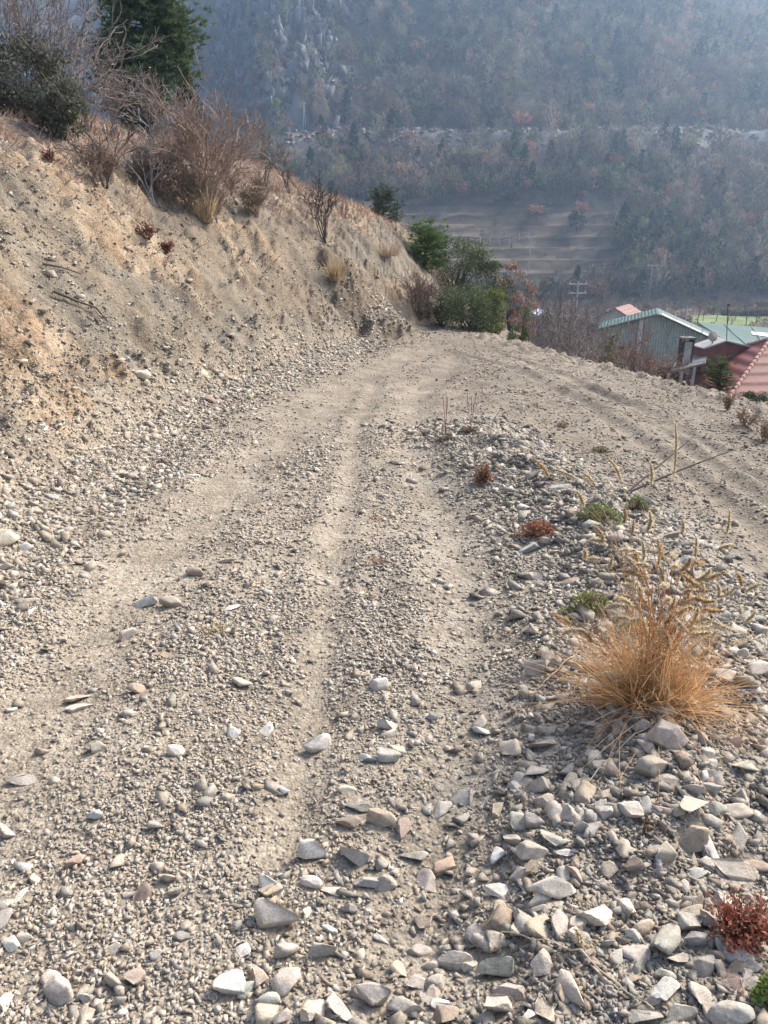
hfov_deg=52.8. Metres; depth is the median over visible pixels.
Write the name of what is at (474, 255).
evergreen shrub
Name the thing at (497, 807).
stone
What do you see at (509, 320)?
oak sapling
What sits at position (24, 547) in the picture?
stone
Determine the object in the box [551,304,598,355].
bare tree
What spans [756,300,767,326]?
valley tree
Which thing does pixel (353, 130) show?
tree
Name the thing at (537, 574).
stone
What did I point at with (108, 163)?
bare shrub
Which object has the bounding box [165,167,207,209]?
bare shrub
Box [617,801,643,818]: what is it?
stone
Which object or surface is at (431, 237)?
pine tree
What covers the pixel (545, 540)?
stone
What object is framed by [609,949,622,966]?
stone
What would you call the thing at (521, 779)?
stone
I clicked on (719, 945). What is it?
stone
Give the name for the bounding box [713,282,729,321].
valley tree
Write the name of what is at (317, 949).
stone
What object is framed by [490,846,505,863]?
stone
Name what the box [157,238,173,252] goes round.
red plant
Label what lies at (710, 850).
stone
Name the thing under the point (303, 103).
power pole
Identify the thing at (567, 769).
stone
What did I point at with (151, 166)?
bare shrub
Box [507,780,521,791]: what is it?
stone
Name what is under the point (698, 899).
stone
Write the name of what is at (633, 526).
foxtail grass
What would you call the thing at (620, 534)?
stone
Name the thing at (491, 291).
evergreen shrub
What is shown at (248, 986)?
stone
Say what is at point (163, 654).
stone
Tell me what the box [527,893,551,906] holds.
stone
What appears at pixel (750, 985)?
stone
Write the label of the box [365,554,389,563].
dry tuft
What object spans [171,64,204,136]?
tree
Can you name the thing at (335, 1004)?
stone
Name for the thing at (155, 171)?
bare shrub
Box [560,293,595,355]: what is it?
valley tree
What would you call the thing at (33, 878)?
stone
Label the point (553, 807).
stone
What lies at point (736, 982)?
stone
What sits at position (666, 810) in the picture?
stone
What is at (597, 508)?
green plant
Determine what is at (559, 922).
stone
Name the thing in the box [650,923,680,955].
stone
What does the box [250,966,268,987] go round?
stone
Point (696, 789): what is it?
stone
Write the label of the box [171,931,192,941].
stone
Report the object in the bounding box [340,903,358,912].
stone
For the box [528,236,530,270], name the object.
power pole
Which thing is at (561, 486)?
stone
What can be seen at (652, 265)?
power pole
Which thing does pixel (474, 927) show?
stone
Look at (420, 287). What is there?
bare shrub
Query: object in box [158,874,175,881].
stone
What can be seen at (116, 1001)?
stone
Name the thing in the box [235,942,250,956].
stone
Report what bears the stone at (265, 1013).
on the ground at (212, 492)
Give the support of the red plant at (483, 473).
on the ground at (212, 492)
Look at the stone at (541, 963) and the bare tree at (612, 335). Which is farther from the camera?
the bare tree at (612, 335)
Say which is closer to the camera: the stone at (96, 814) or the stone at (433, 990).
the stone at (433, 990)
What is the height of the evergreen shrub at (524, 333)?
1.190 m
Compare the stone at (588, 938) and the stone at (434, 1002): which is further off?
the stone at (588, 938)
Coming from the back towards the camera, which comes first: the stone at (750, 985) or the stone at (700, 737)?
the stone at (700, 737)
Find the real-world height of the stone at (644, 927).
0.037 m
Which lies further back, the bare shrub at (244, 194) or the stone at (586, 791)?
the bare shrub at (244, 194)
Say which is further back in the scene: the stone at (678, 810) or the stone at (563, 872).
the stone at (678, 810)
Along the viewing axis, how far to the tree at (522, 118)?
243.11 m
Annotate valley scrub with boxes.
[466,283,767,355]
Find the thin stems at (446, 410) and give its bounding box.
[443,397,447,434]
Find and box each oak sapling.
[495,259,526,331]
[514,279,539,341]
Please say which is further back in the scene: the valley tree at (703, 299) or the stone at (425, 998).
the valley tree at (703, 299)
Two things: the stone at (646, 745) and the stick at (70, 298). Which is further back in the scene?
the stick at (70, 298)
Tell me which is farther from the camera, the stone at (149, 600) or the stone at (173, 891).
the stone at (149, 600)
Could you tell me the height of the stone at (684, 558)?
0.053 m
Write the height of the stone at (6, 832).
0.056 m
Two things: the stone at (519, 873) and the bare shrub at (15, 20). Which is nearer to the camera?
the stone at (519, 873)
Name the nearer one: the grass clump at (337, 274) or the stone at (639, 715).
the stone at (639, 715)
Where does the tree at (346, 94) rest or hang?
on the mountain
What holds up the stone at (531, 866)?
on the ground at (212, 492)
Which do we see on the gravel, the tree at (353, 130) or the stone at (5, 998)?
the stone at (5, 998)
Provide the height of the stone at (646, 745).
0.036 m
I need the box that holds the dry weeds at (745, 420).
[733,405,765,427]
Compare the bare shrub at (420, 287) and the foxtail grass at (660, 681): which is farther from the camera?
the bare shrub at (420, 287)
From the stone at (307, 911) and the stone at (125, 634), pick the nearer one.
the stone at (307, 911)
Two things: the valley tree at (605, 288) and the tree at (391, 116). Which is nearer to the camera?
the valley tree at (605, 288)
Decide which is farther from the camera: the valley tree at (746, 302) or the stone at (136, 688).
the valley tree at (746, 302)
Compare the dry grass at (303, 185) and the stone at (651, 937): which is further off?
the dry grass at (303, 185)
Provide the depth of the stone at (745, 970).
1.65 m
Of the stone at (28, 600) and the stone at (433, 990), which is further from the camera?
the stone at (28, 600)
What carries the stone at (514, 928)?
on the gravel
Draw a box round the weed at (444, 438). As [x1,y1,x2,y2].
[433,434,453,441]
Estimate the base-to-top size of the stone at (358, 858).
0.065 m
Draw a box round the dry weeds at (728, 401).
[719,390,735,409]
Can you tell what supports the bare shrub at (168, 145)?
on the ground at (212, 492)
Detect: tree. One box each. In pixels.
[67,0,216,127]
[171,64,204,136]
[340,87,351,119]
[347,123,358,146]
[362,182,404,226]
[384,108,398,132]
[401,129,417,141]
[401,216,461,272]
[477,100,504,127]
[512,111,533,123]
[518,281,549,345]
[520,302,559,346]
[529,204,544,218]
[529,286,575,355]
[529,291,596,357]
[532,283,556,342]
[533,295,550,339]
[538,316,577,349]
[540,302,614,358]
[542,280,639,369]
[544,292,557,329]
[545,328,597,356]
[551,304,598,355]
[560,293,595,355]
[560,313,660,370]
[563,301,621,360]
[563,303,600,359]
[568,210,586,230]
[570,322,616,362]
[574,199,589,216]
[576,322,609,360]
[592,276,609,312]
[602,323,628,364]
[644,281,653,303]
[648,245,666,264]
[695,276,713,325]
[695,292,707,319]
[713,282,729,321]
[725,279,741,320]
[729,291,743,324]
[740,283,754,325]
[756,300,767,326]
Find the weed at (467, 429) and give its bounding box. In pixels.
[459,426,479,433]
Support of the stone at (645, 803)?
on the gravel
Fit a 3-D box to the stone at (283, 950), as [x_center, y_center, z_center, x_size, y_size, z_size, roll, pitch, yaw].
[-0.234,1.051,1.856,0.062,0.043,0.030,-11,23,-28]
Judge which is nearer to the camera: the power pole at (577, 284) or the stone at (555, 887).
the stone at (555, 887)
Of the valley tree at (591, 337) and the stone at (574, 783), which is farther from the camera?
the valley tree at (591, 337)
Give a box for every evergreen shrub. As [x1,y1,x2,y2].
[0,12,87,123]
[29,69,89,141]
[419,284,469,327]
[430,234,503,293]
[430,281,511,334]
[476,260,515,321]
[481,286,507,333]
[506,305,530,341]
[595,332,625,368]
[737,390,767,402]
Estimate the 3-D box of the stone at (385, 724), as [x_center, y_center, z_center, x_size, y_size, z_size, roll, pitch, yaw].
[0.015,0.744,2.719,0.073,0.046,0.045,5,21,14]
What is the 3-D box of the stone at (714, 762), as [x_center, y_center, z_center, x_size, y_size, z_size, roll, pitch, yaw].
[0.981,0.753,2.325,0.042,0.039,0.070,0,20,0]
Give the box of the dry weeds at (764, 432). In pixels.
[754,417,767,441]
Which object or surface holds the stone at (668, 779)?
on the ground at (212, 492)
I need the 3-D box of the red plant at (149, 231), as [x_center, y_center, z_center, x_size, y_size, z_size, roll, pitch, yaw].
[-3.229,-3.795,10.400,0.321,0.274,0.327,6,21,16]
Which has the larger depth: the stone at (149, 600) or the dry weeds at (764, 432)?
the dry weeds at (764, 432)
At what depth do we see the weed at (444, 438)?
6.57 m
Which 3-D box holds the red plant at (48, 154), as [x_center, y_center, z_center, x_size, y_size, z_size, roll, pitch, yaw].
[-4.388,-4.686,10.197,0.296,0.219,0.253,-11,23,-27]
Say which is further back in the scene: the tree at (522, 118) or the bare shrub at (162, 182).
the tree at (522, 118)
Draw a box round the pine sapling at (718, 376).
[700,353,736,394]
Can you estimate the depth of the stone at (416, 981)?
1.75 m
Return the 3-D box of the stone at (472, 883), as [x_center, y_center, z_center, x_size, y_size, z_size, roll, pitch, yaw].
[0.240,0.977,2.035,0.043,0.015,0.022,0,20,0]
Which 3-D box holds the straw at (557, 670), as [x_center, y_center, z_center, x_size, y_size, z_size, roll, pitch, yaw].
[0.678,0.583,2.942,0.017,0.041,0.332,15,25,36]
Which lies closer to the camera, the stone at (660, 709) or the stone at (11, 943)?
the stone at (11, 943)
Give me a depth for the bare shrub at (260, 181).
14.83 m
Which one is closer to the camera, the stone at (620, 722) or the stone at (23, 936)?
the stone at (23, 936)
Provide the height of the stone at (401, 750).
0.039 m
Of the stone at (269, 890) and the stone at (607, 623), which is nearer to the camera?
the stone at (269, 890)
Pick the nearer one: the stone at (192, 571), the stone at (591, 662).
the stone at (591, 662)
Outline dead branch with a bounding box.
[626,436,730,492]
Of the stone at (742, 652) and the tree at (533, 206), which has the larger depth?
the tree at (533, 206)
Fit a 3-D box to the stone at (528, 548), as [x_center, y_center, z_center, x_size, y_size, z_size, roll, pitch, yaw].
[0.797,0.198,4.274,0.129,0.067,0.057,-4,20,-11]
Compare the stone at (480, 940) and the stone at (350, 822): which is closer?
the stone at (480, 940)
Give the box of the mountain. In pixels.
[0,0,767,362]
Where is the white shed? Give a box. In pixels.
[530,309,552,346]
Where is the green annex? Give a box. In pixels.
[697,322,767,343]
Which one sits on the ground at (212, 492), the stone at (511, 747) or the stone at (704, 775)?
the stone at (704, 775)
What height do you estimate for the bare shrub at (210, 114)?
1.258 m
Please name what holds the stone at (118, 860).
on the gravel
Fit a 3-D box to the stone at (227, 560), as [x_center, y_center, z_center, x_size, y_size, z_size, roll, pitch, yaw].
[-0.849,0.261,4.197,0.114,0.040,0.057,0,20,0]
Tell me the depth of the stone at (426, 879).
2.06 m
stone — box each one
[0,528,19,546]
[0,562,15,569]
[0,822,15,838]
[0,907,12,928]
[0,992,13,1013]
[3,934,20,952]
[5,773,38,785]
[14,597,39,603]
[14,887,27,900]
[16,931,31,943]
[18,543,33,551]
[28,873,40,883]
[34,748,50,754]
[38,306,50,313]
[41,968,61,985]
[43,494,58,499]
[43,975,73,1005]
[63,695,91,701]
[63,853,83,868]
[64,703,93,712]
[79,993,90,1002]
[86,809,102,819]
[90,741,106,752]
[103,971,121,987]
[104,942,120,954]
[108,853,124,867]
[111,996,126,1005]
[119,627,136,641]
[121,891,135,898]
[122,967,145,984]
[126,683,147,693]
[132,594,157,607]
[132,882,151,901]
[135,370,150,380]
[148,949,161,960]
[157,651,172,657]
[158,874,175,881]
[159,595,181,606]
[166,744,183,756]
[167,887,182,895]
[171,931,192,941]
[185,567,203,576]
[204,396,216,403]
[212,968,245,994]
[218,558,236,562]
[224,604,239,610]
[227,726,240,737]
[231,677,252,686]
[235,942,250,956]
[237,981,254,999]
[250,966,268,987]
[253,897,300,928]
[255,1003,278,1023]
[257,992,280,1003]
[258,872,284,897]
[258,884,283,896]
[259,721,273,735]
[270,967,300,995]
[273,942,298,959]
[273,1008,294,1023]
[279,786,290,793]
[296,839,325,858]
[300,875,322,888]
[300,998,324,1021]
[302,733,331,752]
[302,906,311,918]
[308,942,337,956]
[320,887,345,895]
[321,924,337,934]
[325,990,352,1021]
[335,785,356,793]
[335,815,361,828]
[338,847,370,866]
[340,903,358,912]
[345,802,373,811]
[354,877,379,887]
[355,982,390,1005]
[358,753,377,761]
[366,808,396,826]
[369,677,388,691]
[373,933,387,943]
[374,873,397,891]
[375,747,400,761]
[377,719,396,729]
[386,996,425,1013]
[387,743,405,755]
[389,960,406,976]
[391,461,404,464]
[396,817,411,839]
[398,851,427,860]
[406,943,431,956]
[406,974,425,989]
[413,914,431,927]
[416,868,435,892]
[420,990,437,1005]
[422,961,438,969]
[424,973,445,990]
[426,984,440,997]
[430,998,451,1008]
[433,801,451,818]
[433,855,455,876]
[433,1004,458,1022]
[438,950,472,970]
[447,790,475,805]
[452,812,469,824]
[460,959,477,972]
[464,922,485,947]
[468,879,479,887]
[471,714,486,727]
[471,726,490,734]
[471,933,491,952]
[475,956,513,976]
[482,883,507,897]
[482,904,512,931]
[483,993,514,1011]
[485,929,505,951]
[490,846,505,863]
[492,802,503,818]
[492,899,506,910]
[492,983,525,1000]
[499,739,520,755]
[503,834,520,844]
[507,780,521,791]
[508,811,525,830]
[509,866,528,881]
[510,921,522,935]
[511,771,532,787]
[513,908,526,920]
[515,840,548,860]
[515,913,531,936]
[518,543,538,553]
[521,659,549,674]
[522,1009,537,1018]
[523,859,540,874]
[524,471,538,479]
[524,765,548,775]
[524,812,544,828]
[524,913,549,938]
[526,570,543,579]
[526,776,550,792]
[527,739,556,747]
[527,876,575,898]
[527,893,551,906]
[528,904,547,912]
[530,948,552,976]
[534,793,553,806]
[534,996,555,1023]
[539,829,570,845]
[540,537,552,544]
[545,800,561,819]
[546,695,557,699]
[548,484,572,489]
[550,909,568,940]
[554,983,565,1002]
[555,848,573,855]
[556,762,574,775]
[556,865,569,881]
[556,969,584,1005]
[560,577,579,584]
[560,803,584,823]
[561,772,577,783]
[564,865,582,882]
[567,926,577,940]
[569,777,589,791]
[569,916,586,930]
[570,662,584,672]
[572,821,588,832]
[575,780,596,803]
[577,905,612,925]
[579,807,584,820]
[580,660,597,671]
[580,720,600,727]
[581,930,590,941]
[583,821,600,837]
[584,677,600,692]
[584,744,590,758]
[584,809,596,822]
[588,749,601,764]
[589,696,604,711]
[591,760,609,775]
[595,799,606,816]
[596,804,613,819]
[600,620,615,627]
[600,860,618,879]
[600,939,614,947]
[606,702,621,712]
[606,758,620,776]
[607,530,623,542]
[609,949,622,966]
[612,720,629,730]
[613,898,635,913]
[615,839,630,857]
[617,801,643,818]
[621,944,652,960]
[624,856,646,871]
[624,928,642,943]
[627,1009,664,1023]
[630,959,647,973]
[631,719,651,731]
[632,710,643,717]
[633,919,654,935]
[634,755,667,777]
[636,739,654,753]
[640,796,651,814]
[643,719,688,749]
[646,840,660,856]
[647,934,656,941]
[648,702,676,715]
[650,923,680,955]
[651,976,680,1000]
[652,773,680,784]
[653,968,676,979]
[655,805,673,815]
[657,841,676,862]
[661,714,676,723]
[663,530,679,538]
[666,1003,697,1021]
[667,952,692,962]
[668,804,685,816]
[670,750,691,757]
[677,904,702,916]
[677,911,700,930]
[678,825,709,852]
[679,878,689,892]
[680,795,710,812]
[681,555,694,564]
[681,895,703,904]
[683,784,704,793]
[683,931,708,946]
[684,614,691,621]
[688,981,717,1010]
[689,867,708,878]
[691,955,714,977]
[692,954,715,968]
[694,730,707,744]
[698,856,714,868]
[700,770,708,781]
[700,813,723,827]
[700,909,719,927]
[701,750,718,759]
[701,835,726,876]
[702,747,714,757]
[702,782,723,795]
[702,852,716,867]
[705,950,725,960]
[706,758,717,767]
[706,801,726,816]
[707,1000,755,1023]
[708,769,725,787]
[708,900,723,915]
[709,668,736,681]
[711,858,758,881]
[711,890,735,907]
[714,608,730,618]
[715,934,729,952]
[723,936,755,962]
[725,803,752,818]
[725,972,743,994]
[727,958,753,972]
[730,623,746,634]
[730,736,742,747]
[731,786,749,807]
[731,822,748,850]
[732,760,758,770]
[733,676,759,687]
[736,648,749,657]
[740,968,758,981]
[741,970,755,986]
[746,859,767,871]
[746,959,761,971]
[746,979,757,990]
[747,660,767,675]
[750,623,767,632]
[755,615,764,621]
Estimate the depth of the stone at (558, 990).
1.62 m
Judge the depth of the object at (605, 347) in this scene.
16.82 m
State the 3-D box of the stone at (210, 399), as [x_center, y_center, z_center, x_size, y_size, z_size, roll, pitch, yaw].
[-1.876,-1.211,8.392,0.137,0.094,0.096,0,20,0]
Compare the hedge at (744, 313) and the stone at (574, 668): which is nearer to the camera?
the stone at (574, 668)
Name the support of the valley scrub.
on the mountain
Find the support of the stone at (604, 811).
on the ground at (212, 492)
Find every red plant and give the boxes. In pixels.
[39,147,63,164]
[135,219,158,239]
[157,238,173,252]
[472,462,492,484]
[511,519,555,539]
[704,879,767,965]
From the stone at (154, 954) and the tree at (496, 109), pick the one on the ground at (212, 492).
the stone at (154, 954)
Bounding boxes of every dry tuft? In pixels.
[201,618,239,638]
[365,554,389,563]
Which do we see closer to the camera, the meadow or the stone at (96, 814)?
the stone at (96, 814)
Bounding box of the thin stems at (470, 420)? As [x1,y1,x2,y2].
[467,391,476,425]
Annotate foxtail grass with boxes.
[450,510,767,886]
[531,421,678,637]
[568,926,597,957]
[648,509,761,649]
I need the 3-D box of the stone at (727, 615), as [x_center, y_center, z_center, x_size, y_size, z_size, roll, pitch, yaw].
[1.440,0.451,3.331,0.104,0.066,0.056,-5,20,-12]
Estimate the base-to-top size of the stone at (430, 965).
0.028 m
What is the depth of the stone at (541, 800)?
2.25 m
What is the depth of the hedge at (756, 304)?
162.77 m
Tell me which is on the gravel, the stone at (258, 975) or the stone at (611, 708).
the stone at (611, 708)
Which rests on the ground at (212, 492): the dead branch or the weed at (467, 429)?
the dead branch
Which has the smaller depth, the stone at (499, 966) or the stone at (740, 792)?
the stone at (499, 966)
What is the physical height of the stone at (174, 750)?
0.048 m
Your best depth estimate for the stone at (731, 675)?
2.81 m
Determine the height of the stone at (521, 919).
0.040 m
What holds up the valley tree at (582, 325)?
on the ground at (212, 492)
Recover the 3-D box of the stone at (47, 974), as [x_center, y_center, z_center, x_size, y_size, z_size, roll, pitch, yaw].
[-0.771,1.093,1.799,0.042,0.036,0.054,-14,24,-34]
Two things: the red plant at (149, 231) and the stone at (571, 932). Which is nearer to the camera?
the stone at (571, 932)
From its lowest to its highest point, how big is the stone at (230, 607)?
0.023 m
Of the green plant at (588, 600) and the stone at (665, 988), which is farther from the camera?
the green plant at (588, 600)
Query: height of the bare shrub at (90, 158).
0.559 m
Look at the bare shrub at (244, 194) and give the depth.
13.51 m
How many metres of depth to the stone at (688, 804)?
2.10 m
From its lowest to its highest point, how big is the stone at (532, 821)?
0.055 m
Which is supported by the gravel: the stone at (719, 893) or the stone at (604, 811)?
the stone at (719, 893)
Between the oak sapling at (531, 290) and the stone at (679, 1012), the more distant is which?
the oak sapling at (531, 290)
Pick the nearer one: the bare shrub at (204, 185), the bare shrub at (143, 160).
the bare shrub at (143, 160)
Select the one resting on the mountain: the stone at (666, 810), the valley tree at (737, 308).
the valley tree at (737, 308)
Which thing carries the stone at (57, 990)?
on the ground at (212, 492)
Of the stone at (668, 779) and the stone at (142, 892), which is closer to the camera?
the stone at (142, 892)
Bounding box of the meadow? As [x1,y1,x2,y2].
[688,315,767,326]
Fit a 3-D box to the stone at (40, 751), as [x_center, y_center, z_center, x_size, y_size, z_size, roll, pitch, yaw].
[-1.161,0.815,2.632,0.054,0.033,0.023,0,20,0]
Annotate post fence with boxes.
[470,232,528,244]
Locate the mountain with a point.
(586, 242)
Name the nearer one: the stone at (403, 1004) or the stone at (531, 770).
the stone at (403, 1004)
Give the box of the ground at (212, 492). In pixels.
[0,104,767,1023]
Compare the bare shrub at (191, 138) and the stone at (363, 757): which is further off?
the bare shrub at (191, 138)
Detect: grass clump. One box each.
[188,188,230,222]
[314,247,350,281]
[370,238,410,255]
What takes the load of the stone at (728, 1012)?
on the ground at (212, 492)
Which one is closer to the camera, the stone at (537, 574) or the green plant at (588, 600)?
the green plant at (588, 600)
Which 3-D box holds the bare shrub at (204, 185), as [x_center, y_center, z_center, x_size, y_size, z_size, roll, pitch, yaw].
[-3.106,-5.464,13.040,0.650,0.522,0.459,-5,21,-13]
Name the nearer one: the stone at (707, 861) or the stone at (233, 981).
the stone at (233, 981)
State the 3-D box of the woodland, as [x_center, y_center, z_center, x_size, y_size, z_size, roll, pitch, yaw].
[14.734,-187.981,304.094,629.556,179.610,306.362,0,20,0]
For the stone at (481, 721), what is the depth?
2.72 m
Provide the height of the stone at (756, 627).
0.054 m
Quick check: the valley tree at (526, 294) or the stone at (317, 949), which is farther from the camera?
the valley tree at (526, 294)
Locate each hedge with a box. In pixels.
[720,309,767,315]
[743,302,767,310]
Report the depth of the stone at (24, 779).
2.49 m
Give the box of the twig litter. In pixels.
[449,337,767,555]
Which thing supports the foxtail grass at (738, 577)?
on the ground at (212, 492)
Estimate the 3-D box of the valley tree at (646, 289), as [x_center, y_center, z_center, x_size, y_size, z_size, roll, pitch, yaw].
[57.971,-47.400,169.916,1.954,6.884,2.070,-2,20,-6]
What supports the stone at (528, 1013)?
on the ground at (212, 492)
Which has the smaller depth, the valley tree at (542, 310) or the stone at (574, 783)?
the stone at (574, 783)
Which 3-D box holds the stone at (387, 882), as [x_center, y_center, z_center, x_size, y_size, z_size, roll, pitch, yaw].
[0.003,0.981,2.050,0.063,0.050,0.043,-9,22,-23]
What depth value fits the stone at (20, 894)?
2.02 m
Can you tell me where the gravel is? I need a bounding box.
[0,114,767,1023]
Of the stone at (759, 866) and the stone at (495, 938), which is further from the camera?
the stone at (759, 866)
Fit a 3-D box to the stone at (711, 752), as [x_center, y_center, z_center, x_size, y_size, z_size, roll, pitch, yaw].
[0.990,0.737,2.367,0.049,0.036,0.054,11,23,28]
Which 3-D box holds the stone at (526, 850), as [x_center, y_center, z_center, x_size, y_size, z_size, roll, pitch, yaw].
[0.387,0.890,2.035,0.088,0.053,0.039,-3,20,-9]
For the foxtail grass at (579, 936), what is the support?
on the ground at (212, 492)
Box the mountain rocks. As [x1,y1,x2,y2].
[11,0,767,162]
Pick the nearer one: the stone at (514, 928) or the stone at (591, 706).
the stone at (514, 928)
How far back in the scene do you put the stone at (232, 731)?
2.67 m
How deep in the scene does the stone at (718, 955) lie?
1.68 m
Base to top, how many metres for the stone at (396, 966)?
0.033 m
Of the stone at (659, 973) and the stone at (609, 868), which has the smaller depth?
the stone at (659, 973)
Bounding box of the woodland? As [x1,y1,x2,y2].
[0,0,767,301]
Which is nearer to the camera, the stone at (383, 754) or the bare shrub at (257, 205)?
the stone at (383, 754)
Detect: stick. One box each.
[42,262,81,273]
[54,290,108,321]
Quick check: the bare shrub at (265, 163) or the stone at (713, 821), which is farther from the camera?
the bare shrub at (265, 163)
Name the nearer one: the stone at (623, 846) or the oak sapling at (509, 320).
the stone at (623, 846)
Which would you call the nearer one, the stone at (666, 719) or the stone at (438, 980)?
the stone at (438, 980)
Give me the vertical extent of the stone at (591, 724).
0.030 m
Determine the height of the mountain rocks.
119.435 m
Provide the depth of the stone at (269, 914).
1.94 m
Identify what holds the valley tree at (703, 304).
on the meadow
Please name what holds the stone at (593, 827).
on the gravel
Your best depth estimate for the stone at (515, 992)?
1.66 m
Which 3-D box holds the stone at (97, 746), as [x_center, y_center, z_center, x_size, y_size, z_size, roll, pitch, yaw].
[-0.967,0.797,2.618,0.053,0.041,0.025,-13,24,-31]
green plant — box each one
[558,590,610,617]
[565,501,624,526]
[591,446,614,452]
[626,494,652,511]
[748,971,767,1006]
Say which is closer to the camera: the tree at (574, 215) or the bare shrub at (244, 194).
the bare shrub at (244, 194)
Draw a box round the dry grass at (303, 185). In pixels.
[0,96,415,266]
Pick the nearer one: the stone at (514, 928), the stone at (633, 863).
the stone at (514, 928)
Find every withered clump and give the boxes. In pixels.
[555,419,566,427]
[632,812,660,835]
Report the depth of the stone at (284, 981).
1.76 m
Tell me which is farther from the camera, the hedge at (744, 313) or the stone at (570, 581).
the hedge at (744, 313)
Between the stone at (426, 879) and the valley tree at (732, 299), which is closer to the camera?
the stone at (426, 879)
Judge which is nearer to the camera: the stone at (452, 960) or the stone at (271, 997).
the stone at (271, 997)
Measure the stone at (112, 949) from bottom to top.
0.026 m
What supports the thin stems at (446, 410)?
on the gravel
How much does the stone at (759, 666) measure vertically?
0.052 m
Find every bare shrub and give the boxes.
[0,0,80,115]
[0,0,169,122]
[5,0,149,131]
[53,112,138,188]
[71,138,114,182]
[75,45,146,138]
[83,138,103,156]
[97,108,176,204]
[97,147,120,179]
[120,80,172,135]
[122,44,275,223]
[122,147,158,187]
[124,63,180,140]
[131,143,162,182]
[135,143,169,186]
[136,126,196,175]
[152,166,184,202]
[160,93,220,153]
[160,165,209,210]
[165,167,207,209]
[181,95,280,174]
[182,170,218,199]
[208,184,230,214]
[219,167,241,195]
[238,178,274,217]
[245,167,272,194]
[246,180,271,216]
[257,118,296,183]
[260,145,296,192]
[286,170,343,243]
[393,260,448,319]
[593,313,706,381]
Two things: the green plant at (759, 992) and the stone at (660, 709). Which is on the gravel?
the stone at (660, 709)
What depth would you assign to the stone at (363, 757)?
2.53 m
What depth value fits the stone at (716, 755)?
2.35 m
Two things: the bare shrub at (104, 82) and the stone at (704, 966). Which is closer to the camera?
the stone at (704, 966)
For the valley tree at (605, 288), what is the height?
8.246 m
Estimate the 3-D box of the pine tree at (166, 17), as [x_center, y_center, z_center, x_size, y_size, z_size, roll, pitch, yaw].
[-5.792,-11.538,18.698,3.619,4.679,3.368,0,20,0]
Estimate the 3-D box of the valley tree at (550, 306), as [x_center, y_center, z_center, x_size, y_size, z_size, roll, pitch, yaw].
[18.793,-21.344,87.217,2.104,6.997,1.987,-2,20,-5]
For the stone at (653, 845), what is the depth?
2.01 m
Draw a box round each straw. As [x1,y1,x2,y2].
[501,931,654,1009]
[539,650,579,687]
[588,712,670,781]
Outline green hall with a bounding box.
[598,308,729,375]
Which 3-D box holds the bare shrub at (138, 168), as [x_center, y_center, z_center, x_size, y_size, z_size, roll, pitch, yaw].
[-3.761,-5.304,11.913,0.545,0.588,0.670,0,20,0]
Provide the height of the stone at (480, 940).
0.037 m
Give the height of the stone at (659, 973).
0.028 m
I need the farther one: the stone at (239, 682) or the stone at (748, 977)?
the stone at (239, 682)
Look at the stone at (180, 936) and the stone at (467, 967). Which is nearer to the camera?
the stone at (467, 967)
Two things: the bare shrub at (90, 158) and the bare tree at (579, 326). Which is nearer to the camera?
the bare shrub at (90, 158)
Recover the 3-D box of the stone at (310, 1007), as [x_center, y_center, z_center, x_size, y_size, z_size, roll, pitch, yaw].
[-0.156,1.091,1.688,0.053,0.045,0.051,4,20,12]
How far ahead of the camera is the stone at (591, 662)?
2.92 m
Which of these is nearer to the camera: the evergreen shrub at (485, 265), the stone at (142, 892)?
the stone at (142, 892)
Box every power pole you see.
[301,102,306,126]
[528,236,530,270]
[568,281,586,335]
[647,264,656,299]
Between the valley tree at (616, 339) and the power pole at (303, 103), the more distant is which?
the power pole at (303, 103)
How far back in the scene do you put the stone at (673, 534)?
4.27 m
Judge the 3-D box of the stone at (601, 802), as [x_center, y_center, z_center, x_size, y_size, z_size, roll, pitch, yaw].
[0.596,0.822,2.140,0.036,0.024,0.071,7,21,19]
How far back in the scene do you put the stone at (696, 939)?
1.72 m
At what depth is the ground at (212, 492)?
4.82 m
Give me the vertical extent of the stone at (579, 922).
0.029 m
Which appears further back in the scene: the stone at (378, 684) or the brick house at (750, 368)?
the brick house at (750, 368)
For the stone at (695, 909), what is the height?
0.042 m
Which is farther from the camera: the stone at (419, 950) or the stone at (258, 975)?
the stone at (419, 950)
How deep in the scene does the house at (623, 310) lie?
105.77 m
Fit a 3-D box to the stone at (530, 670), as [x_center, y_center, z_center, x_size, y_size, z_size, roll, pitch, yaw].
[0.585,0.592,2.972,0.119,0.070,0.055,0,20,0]
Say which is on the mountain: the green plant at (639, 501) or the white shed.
the white shed
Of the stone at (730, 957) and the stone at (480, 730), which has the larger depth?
the stone at (480, 730)
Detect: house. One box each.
[595,304,641,325]
[657,304,767,402]
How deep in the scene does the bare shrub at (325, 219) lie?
15.18 m
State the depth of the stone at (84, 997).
1.75 m
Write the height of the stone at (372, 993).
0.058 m
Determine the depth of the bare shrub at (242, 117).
16.11 m
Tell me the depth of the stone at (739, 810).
2.17 m
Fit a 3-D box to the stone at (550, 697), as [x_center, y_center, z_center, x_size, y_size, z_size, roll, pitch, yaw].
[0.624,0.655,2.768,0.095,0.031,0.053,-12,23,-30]
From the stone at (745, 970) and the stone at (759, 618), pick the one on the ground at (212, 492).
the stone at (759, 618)
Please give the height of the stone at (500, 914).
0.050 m
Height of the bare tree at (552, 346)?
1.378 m
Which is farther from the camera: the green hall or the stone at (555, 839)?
the green hall
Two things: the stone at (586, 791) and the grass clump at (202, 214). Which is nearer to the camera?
the stone at (586, 791)
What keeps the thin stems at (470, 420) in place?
on the gravel

